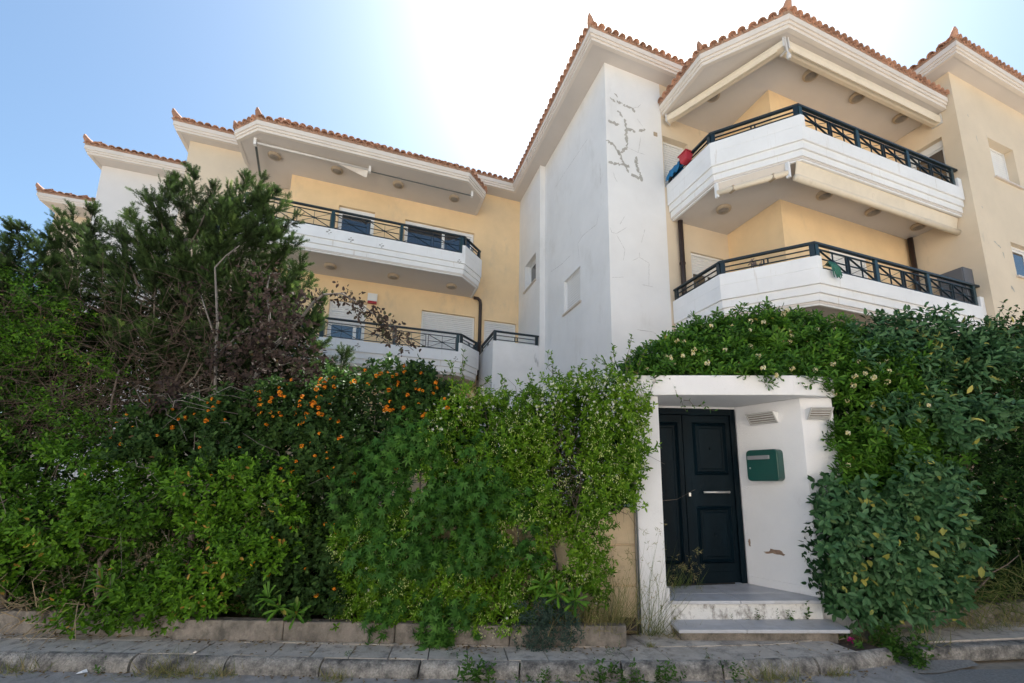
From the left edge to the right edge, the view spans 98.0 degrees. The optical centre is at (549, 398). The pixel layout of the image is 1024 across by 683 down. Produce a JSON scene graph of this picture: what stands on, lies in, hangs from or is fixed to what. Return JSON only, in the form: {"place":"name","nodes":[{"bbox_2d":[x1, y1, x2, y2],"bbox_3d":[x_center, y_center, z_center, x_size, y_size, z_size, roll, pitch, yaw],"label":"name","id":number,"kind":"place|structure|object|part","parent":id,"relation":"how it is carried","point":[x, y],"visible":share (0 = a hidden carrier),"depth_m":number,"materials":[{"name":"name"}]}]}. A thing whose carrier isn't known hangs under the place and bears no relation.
{"place":"outdoors","nodes":[
{"label":"outdoors","id":0,"kind":"place"},
{"bbox_2d":[0,633,878,669],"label":"pavement","id":1,"kind":"structure","parent":0,"point":[674,649],"depth_m":4.41,"materials":[{"name":"grey concrete"}]},
{"bbox_2d":[0,608,626,647],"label":"planter wall","id":2,"kind":"structure","parent":1,"relation":"on","point":[234,629],"depth_m":4.63,"materials":[{"name":"concrete"}]},
{"bbox_2d":[512,592,585,653],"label":"plumbago clump","id":3,"kind":"object","parent":1,"relation":"on","point":[545,618],"visible":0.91,"depth_m":4.42,"materials":[{"name":"green plant"}]},
{"bbox_2d":[642,641,660,647],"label":"weed tuft","id":4,"kind":"object","parent":1,"relation":"on","point":[650,644],"visible":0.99,"depth_m":4.47,"materials":[{"name":"green plant"}]},
{"bbox_2d":[608,523,702,636],"bbox_3d":[1.121,1.964,4.871,1.245,1.260,1.560,0,-11,0],"label":"grass clump","id":5,"kind":"object","parent":1,"relation":"on","point":[658,620],"visible":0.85,"depth_m":4.80,"materials":[{"name":"beige plant"}]},
{"bbox_2d":[633,615,685,639],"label":"weed tuft","id":6,"kind":"object","parent":1,"relation":"on","point":[674,633],"visible":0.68,"depth_m":4.76,"materials":[{"name":"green plant"}]},
{"bbox_2d":[0,0,1023,285],"label":"sky","id":7,"kind":"structure","parent":0,"point":[470,83],"materials":[{"name":"blue"}]},
{"bbox_2d":[8,556,1023,630],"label":"garden soil","id":8,"kind":"structure","parent":0,"point":[239,614],"depth_m":5.11,"materials":[{"name":"brown soil"}]},
{"bbox_2d":[0,197,115,498],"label":"juniper tree","id":9,"kind":"object","parent":8,"relation":"on","point":[43,255],"visible":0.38,"depth_m":6.73,"materials":[{"name":"green plant"}]},
{"bbox_2d":[83,568,135,611],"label":"rosette weed","id":10,"kind":"object","parent":8,"relation":"on","point":[105,588],"visible":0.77,"depth_m":4.75,"materials":[{"name":"green plant"}]},
{"bbox_2d":[0,241,305,490],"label":"climbing vine","id":11,"kind":"object","parent":8,"relation":"on","point":[75,421],"visible":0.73,"depth_m":6.08,"materials":[{"name":"green plant"}]},
{"bbox_2d":[0,427,326,647],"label":"privet hedge","id":12,"kind":"object","parent":8,"relation":"on","point":[186,594],"visible":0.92,"depth_m":4.91,"materials":[{"name":"green plant"}]},
{"bbox_2d":[33,160,355,505],"bbox_3d":[-5.119,-0.616,6.695,4.499,6.732,1.557,0,-11,0],"label":"juniper tree","id":13,"kind":"object","parent":8,"relation":"on","point":[227,214],"visible":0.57,"depth_m":6.67,"materials":[{"name":"green plant"}]},
{"bbox_2d":[87,351,462,622],"bbox_3d":[-3.227,1.054,5.501,4.545,3.055,1.621,0,-11,0],"label":"lantana bush","id":14,"kind":"object","parent":8,"relation":"on","point":[315,426],"visible":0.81,"depth_m":5.14,"materials":[{"name":"green plant"}]},
{"bbox_2d":[137,246,424,612],"bbox_3d":[-3.302,0.217,5.544,3.459,4.656,0.792,0,-11,0],"label":"bronze tree","id":15,"kind":"object","parent":8,"relation":"on","point":[268,349],"visible":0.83,"depth_m":5.64,"materials":[{"name":"brown plant"}]},
{"bbox_2d":[255,580,311,629],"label":"rosette weed","id":16,"kind":"object","parent":8,"relation":"on","point":[295,604],"visible":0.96,"depth_m":4.55,"materials":[{"name":"green plant"}]},
{"bbox_2d":[7,506,641,633],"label":"garden wall","id":17,"kind":"structure","parent":8,"relation":"on","point":[622,540],"depth_m":5.20,"materials":[{"name":"concrete"}]},
{"bbox_2d":[323,394,548,650],"bbox_3d":[-1.268,1.367,4.798,2.548,2.888,0.762,0,-11,0],"label":"hibiscus shrub","id":18,"kind":"object","parent":8,"relation":"on","point":[457,500],"visible":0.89,"depth_m":4.69,"materials":[{"name":"green plant"}]},
{"bbox_2d":[326,334,691,639],"bbox_3d":[-0.373,0.916,5.270,4.213,3.380,1.352,0,-11,0],"label":"jasmine hedge","id":19,"kind":"object","parent":8,"relation":"on","point":[530,452],"visible":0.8,"depth_m":4.91,"materials":[{"name":"green plant"}]},
{"bbox_2d":[528,568,589,617],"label":"rosette weed","id":20,"kind":"object","parent":8,"relation":"on","point":[564,597],"visible":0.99,"depth_m":4.44,"materials":[{"name":"green plant"}]},
{"bbox_2d":[541,592,648,638],"bbox_3d":[0.453,2.228,4.556,1.322,0.420,0.781,0,-11,0],"label":"grass clump","id":21,"kind":"object","parent":8,"relation":"on","point":[598,620],"visible":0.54,"depth_m":4.58,"materials":[{"name":"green plant"}]},
{"bbox_2d":[567,543,676,626],"bbox_3d":[0.740,2.012,4.801,1.312,0.854,0.991,0,-11,0],"label":"grass clump","id":22,"kind":"object","parent":8,"relation":"on","point":[618,603],"visible":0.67,"depth_m":4.71,"materials":[{"name":"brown plant"}]},
{"bbox_2d":[614,375,857,642],"bbox_3d":[2.246,1.278,5.649,2.548,2.965,1.625,0,-11,0],"label":"entrance porch","id":23,"kind":"object","parent":8,"relation":"on","point":[733,522],"visible":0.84,"depth_m":5.52,"materials":[{"name":"paint"}]},
{"bbox_2d":[666,561,706,589],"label":"grass clump","id":24,"kind":"object","parent":23,"relation":"on","point":[689,579],"visible":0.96,"depth_m":5.56,"materials":[{"name":"green plant"}]},
{"bbox_2d":[658,408,747,584],"bbox_3d":[1.820,1.276,5.941,1.546,2.303,0.166,2,-11,-8],"label":"door","id":25,"kind":"structure","parent":23,"relation":"in","point":[699,455],"depth_m":5.95,"materials":[{"name":"paint"}]},
{"bbox_2d":[745,411,778,424],"bbox_3d":[2.780,0.266,5.819,0.146,0.142,0.370,7,-13,-35],"label":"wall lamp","id":26,"kind":"object","parent":23,"relation":"attached to","point":[762,418],"visible":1,"depth_m":5.79,"materials":[{"name":"white plastic"}]},
{"bbox_2d":[746,449,784,480],"bbox_3d":[2.767,0.866,5.716,0.156,0.400,0.420,7,-13,-35],"label":"mailbox","id":27,"kind":"object","parent":23,"relation":"attached to","point":[765,465],"visible":1,"depth_m":5.64,"materials":[{"name":"metal"}]},
{"bbox_2d":[776,609,794,620],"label":"weed tuft","id":28,"kind":"object","parent":23,"relation":"on","point":[790,618],"visible":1,"depth_m":4.94,"materials":[{"name":"green plant"}]},
{"bbox_2d":[805,601,812,618],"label":"weed tuft","id":29,"kind":"object","parent":23,"relation":"on","point":[806,614],"visible":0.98,"depth_m":4.94,"materials":[{"name":"green plant"}]},
{"bbox_2d":[805,407,833,418],"bbox_3d":[3.293,0.187,5.409,0.274,0.137,0.153,0,-11,0],"label":"wall lamp","id":30,"kind":"object","parent":23,"relation":"attached to","point":[818,412],"visible":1,"depth_m":5.40,"materials":[{"name":"white plastic"}]},
{"bbox_2d":[609,296,980,555],"bbox_3d":[2.900,0.599,5.989,4.228,4.095,1.998,0,-11,0],"label":"tobira shrub","id":31,"kind":"object","parent":8,"relation":"on","point":[766,341],"visible":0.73,"depth_m":5.53,"materials":[{"name":"green plant"}]},
{"bbox_2d":[798,444,997,636],"bbox_3d":[3.843,1.565,4.991,2.031,2.095,0.973,0,-11,0],"label":"oleaster shrub","id":32,"kind":"object","parent":8,"relation":"on","point":[903,574],"visible":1,"depth_m":4.79,"materials":[{"name":"green plant"}]},
{"bbox_2d":[839,301,1023,458],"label":"oleaster shrub","id":33,"kind":"object","parent":8,"relation":"on","point":[993,349],"visible":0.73,"depth_m":5.50,"materials":[{"name":"green plant"}]},
{"bbox_2d":[857,599,1023,630],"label":"retaining wall","id":34,"kind":"structure","parent":8,"relation":"on","point":[987,615],"depth_m":5.25,"materials":[{"name":"concrete"}]},
{"bbox_2d":[902,299,1023,631],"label":"evergreen hedge","id":35,"kind":"object","parent":8,"relation":"on","point":[1004,472],"visible":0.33,"depth_m":5.58,"materials":[{"name":"green plant"}]},
{"bbox_2d":[626,633,1023,668],"bbox_3d":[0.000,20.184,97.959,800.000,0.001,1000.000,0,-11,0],"label":"ground","id":36,"kind":"structure","parent":0,"point":[1006,664],"depth_m":4.48,"materials":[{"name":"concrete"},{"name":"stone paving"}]},
{"bbox_2d":[9,0,1023,558],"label":"apartment building","id":37,"kind":"structure","parent":36,"relation":"on","point":[587,232],"depth_m":10.71,"materials":[{"name":"beige paint"}]},
{"bbox_2d":[327,300,366,340],"bbox_3d":[-5.959,-2.235,13.035,0.984,1.184,0.085,4,-11,-22],"label":"window","id":38,"kind":"structure","parent":37,"relation":"in","point":[334,312],"depth_m":13.01,"materials":[{"name":"white glass"}]},
{"bbox_2d":[338,207,374,234],"bbox_3d":[-5.937,-4.727,13.502,1.004,2.134,0.070,4,-11,-22],"label":"window","id":39,"kind":"structure","parent":37,"relation":"in","point":[364,224],"depth_m":13.63,"materials":[{"name":"blue glass"}]},
{"bbox_2d":[404,221,473,250],"bbox_3d":[-3.615,-4.547,14.437,2.204,2.124,0.085,4,-11,-22],"label":"window","id":40,"kind":"structure","parent":37,"relation":"in","point":[469,236],"depth_m":14.50,"materials":[{"name":"blue glass"}]},
{"bbox_2d":[420,311,473,350],"bbox_3d":[-3.250,-1.617,14.030,1.664,2.134,0.070,4,-11,-22],"label":"window","id":41,"kind":"structure","parent":37,"relation":"in","point":[429,320],"depth_m":14.07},
{"bbox_2d":[483,321,514,350],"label":"window","id":42,"kind":"structure","parent":37,"relation":"in","point":[489,326],"depth_m":14.78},
{"bbox_2d":[523,260,535,293],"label":"window","id":43,"kind":"structure","parent":37,"relation":"in","point":[532,269],"depth_m":14.47,"materials":[{"name":"white glass"}]},
{"bbox_2d":[562,269,581,316],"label":"window","id":44,"kind":"structure","parent":37,"relation":"in","point":[573,295],"depth_m":11.48,"materials":[{"name":"white plastic"}]},
{"bbox_2d":[663,142,684,187],"bbox_3d":[3.034,-5.671,11.039,0.760,1.410,0.070,4,-11,-22],"label":"window","id":45,"kind":"structure","parent":37,"relation":"in","point":[670,152],"depth_m":11.07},
{"bbox_2d":[666,160,683,180],"bbox_3d":[2.922,-5.294,10.345,0.228,0.333,0.423,4,-11,-22],"label":"blue towel","id":46,"kind":"object","parent":37,"relation":"on","point":[674,170],"visible":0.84,"depth_m":10.31,"materials":[{"name":"fabric"}]},
{"bbox_2d":[677,149,692,165],"bbox_3d":[3.062,-5.381,9.953,0.250,0.200,0.290,4,-11,-22],"label":"laundry basket","id":47,"kind":"object","parent":37,"relation":"hanging from","point":[685,156],"visible":1,"depth_m":9.87,"materials":[{"name":"red plastic"}]},
{"bbox_2d":[691,253,720,287],"bbox_3d":[3.785,-2.470,10.637,1.014,1.964,0.085,4,-11,-22],"label":"window","id":48,"kind":"structure","parent":37,"relation":"in","point":[699,263],"depth_m":10.69,"materials":[{"name":"white plastic"}]},
{"bbox_2d":[825,261,842,278],"bbox_3d":[5.136,-2.301,8.033,0.265,0.340,0.146,4,-11,-22],"label":"mop head","id":49,"kind":"object","parent":37,"relation":"hanging from","point":[836,268],"visible":1,"depth_m":7.97},
{"bbox_2d":[829,250,867,277],"bbox_3d":[6.932,-2.429,10.263,1.394,1.944,0.070,4,-11,-22],"label":"window","id":50,"kind":"structure","parent":37,"relation":"in","point":[835,257],"depth_m":10.45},
{"bbox_2d":[910,140,949,181],"bbox_3d":[9.566,-5.303,11.050,0.085,2.030,0.780,4,-11,-22],"label":"window","id":51,"kind":"structure","parent":37,"relation":"in","point":[936,151],"depth_m":11.04,"materials":[{"name":"white glass"}]},
{"bbox_2d":[937,267,976,302],"bbox_3d":[9.301,-2.188,10.082,0.390,1.429,0.500,4,-11,-22],"label":"storage cabinet","id":52,"kind":"object","parent":37,"relation":"on","point":[965,274],"visible":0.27,"depth_m":9.97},
{"bbox_3d":[9.129,-2.205,10.015,0.018,1.380,0.460,4,-11,-22],"label":"door panel","id":53,"kind":"part","parent":52,"relation":"part of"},
{"bbox_2d":[990,148,1023,189],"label":"window","id":54,"kind":"structure","parent":37,"relation":"in","point":[998,159],"depth_m":11.36,"materials":[{"name":"white glass"}]},
{"bbox_2d":[1011,246,1023,278],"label":"window","id":55,"kind":"structure","parent":37,"relation":"in","point":[1018,255],"depth_m":10.77,"materials":[{"name":"blue glass"}]},
{"bbox_2d":[914,640,1023,660],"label":"kerb end","id":56,"kind":"structure","parent":36,"relation":"on","point":[994,650],"depth_m":4.51,"materials":[{"name":"concrete"}]},
{"bbox_2d":[845,631,977,672],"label":"verge","id":57,"kind":"structure","parent":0,"point":[937,666],"depth_m":4.36,"materials":[{"name":"concrete"}]},
{"bbox_2d":[837,624,897,647],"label":"weed tuft","id":58,"kind":"object","parent":57,"relation":"on","point":[863,641],"visible":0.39,"depth_m":4.72,"materials":[{"name":"green plant"}]},
{"bbox_2d":[839,619,940,660],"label":"weed tuft","id":59,"kind":"object","parent":57,"relation":"on","point":[882,638],"visible":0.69,"depth_m":4.56,"materials":[{"name":"green plant"}]},
{"bbox_2d":[887,634,933,671],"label":"weed tuft","id":60,"kind":"object","parent":57,"relation":"on","point":[914,656],"visible":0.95,"depth_m":4.34,"materials":[{"name":"green plant"}]},
{"bbox_2d":[892,616,957,656],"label":"weed tuft","id":61,"kind":"object","parent":57,"relation":"on","point":[930,637],"visible":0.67,"depth_m":4.58,"materials":[{"name":"green plant"}]},
{"bbox_2d":[873,622,1023,649],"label":"pavement end","id":62,"kind":"structure","parent":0,"point":[959,634],"depth_m":4.87,"materials":[{"name":"grey concrete"}]},
{"bbox_2d":[932,604,1023,632],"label":"weed tuft","id":63,"kind":"object","parent":62,"relation":"on","point":[964,622],"visible":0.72,"depth_m":5.04,"materials":[{"name":"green plant"}]},
{"bbox_2d":[991,595,1023,627],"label":"weed tuft","id":64,"kind":"object","parent":62,"relation":"on","point":[1015,617],"visible":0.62,"depth_m":5.19,"materials":[{"name":"green plant"}]},
{"bbox_2d":[918,669,1023,682],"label":"road","id":65,"kind":"structure","parent":0,"point":[985,676],"depth_m":4.16,"materials":[{"name":"grey asphalt"}]},
{"bbox_2d":[0,647,895,681],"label":"kerb","id":66,"kind":"structure","parent":65,"relation":"on","point":[569,670],"depth_m":4.12,"materials":[{"name":"concrete"}]},
{"bbox_2d":[0,665,936,682],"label":"gutter","id":67,"kind":"object","parent":65,"relation":"on","point":[896,674],"visible":0.55,"depth_m":4.04,"materials":[{"name":"concrete"}]},
{"bbox_2d":[0,653,59,677],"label":"weed tuft","id":68,"kind":"object","parent":67,"relation":"on","point":[15,669],"visible":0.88,"depth_m":4.18,"materials":[{"name":"green plant"}]},
{"bbox_2d":[92,655,106,673],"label":"weed tuft","id":69,"kind":"object","parent":67,"relation":"on","point":[97,669],"visible":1,"depth_m":4.14,"materials":[{"name":"green plant"}]},
{"bbox_2d":[111,643,209,682],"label":"weed tuft","id":70,"kind":"object","parent":67,"relation":"on","point":[151,672],"visible":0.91,"depth_m":4.11,"materials":[{"name":"green plant"}]},
{"bbox_2d":[178,655,243,681],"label":"weed tuft","id":71,"kind":"object","parent":67,"relation":"on","point":[221,674],"visible":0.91,"depth_m":4.09,"materials":[{"name":"green plant"}]},
{"bbox_2d":[311,667,351,682],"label":"weed tuft","id":72,"kind":"object","parent":67,"relation":"on","point":[334,677],"visible":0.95,"depth_m":4.03,"materials":[{"name":"green plant"}]},
{"bbox_2d":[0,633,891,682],"bbox_3d":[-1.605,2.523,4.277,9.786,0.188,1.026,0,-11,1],"label":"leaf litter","id":73,"kind":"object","parent":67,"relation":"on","point":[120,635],"visible":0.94,"depth_m":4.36,"materials":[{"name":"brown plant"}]},
{"bbox_2d":[452,651,496,682],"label":"weed tuft","id":74,"kind":"object","parent":67,"relation":"on","point":[474,672],"visible":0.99,"depth_m":3.97,"materials":[{"name":"green plant"}]},
{"bbox_2d":[513,664,562,682],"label":"weed tuft","id":75,"kind":"object","parent":67,"relation":"on","point":[542,681],"visible":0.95,"depth_m":3.95,"materials":[{"name":"green plant"}]},
{"bbox_2d":[576,657,619,682],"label":"weed tuft","id":76,"kind":"object","parent":67,"relation":"on","point":[603,677],"visible":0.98,"depth_m":3.96,"materials":[{"name":"green plant"}]},
{"bbox_2d":[607,657,648,682],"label":"weed tuft","id":77,"kind":"object","parent":67,"relation":"on","point":[634,673],"visible":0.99,"depth_m":3.96,"materials":[{"name":"green plant"}]},
{"bbox_2d":[653,658,686,682],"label":"weed tuft","id":78,"kind":"object","parent":67,"relation":"on","point":[664,677],"visible":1,"depth_m":3.95,"materials":[{"name":"green plant"}]},
{"bbox_2d":[719,657,750,682],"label":"weed tuft","id":79,"kind":"object","parent":67,"relation":"on","point":[730,667],"visible":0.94,"depth_m":3.99,"materials":[{"name":"green plant"}]},
{"bbox_2d":[741,655,815,682],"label":"weed tuft","id":80,"kind":"object","parent":67,"relation":"on","point":[769,678],"visible":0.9,"depth_m":4.01,"materials":[{"name":"green plant"}]},
{"bbox_2d":[810,663,855,679],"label":"weed tuft","id":81,"kind":"object","parent":67,"relation":"on","point":[839,674],"visible":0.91,"depth_m":4.10,"materials":[{"name":"green plant"}]},
{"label":"plant stand","id":82,"kind":"object","parent":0,"visible":0},
{"bbox_2d":[748,258,761,267],"bbox_3d":[4.057,-2.467,8.781,0.622,0.480,0.544,4,-11,-22],"label":"planter box","id":83,"kind":"object","parent":82,"relation":"on","point":[752,263],"visible":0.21,"depth_m":8.67,"materials":[{"name":"brown plant"}]}
]}

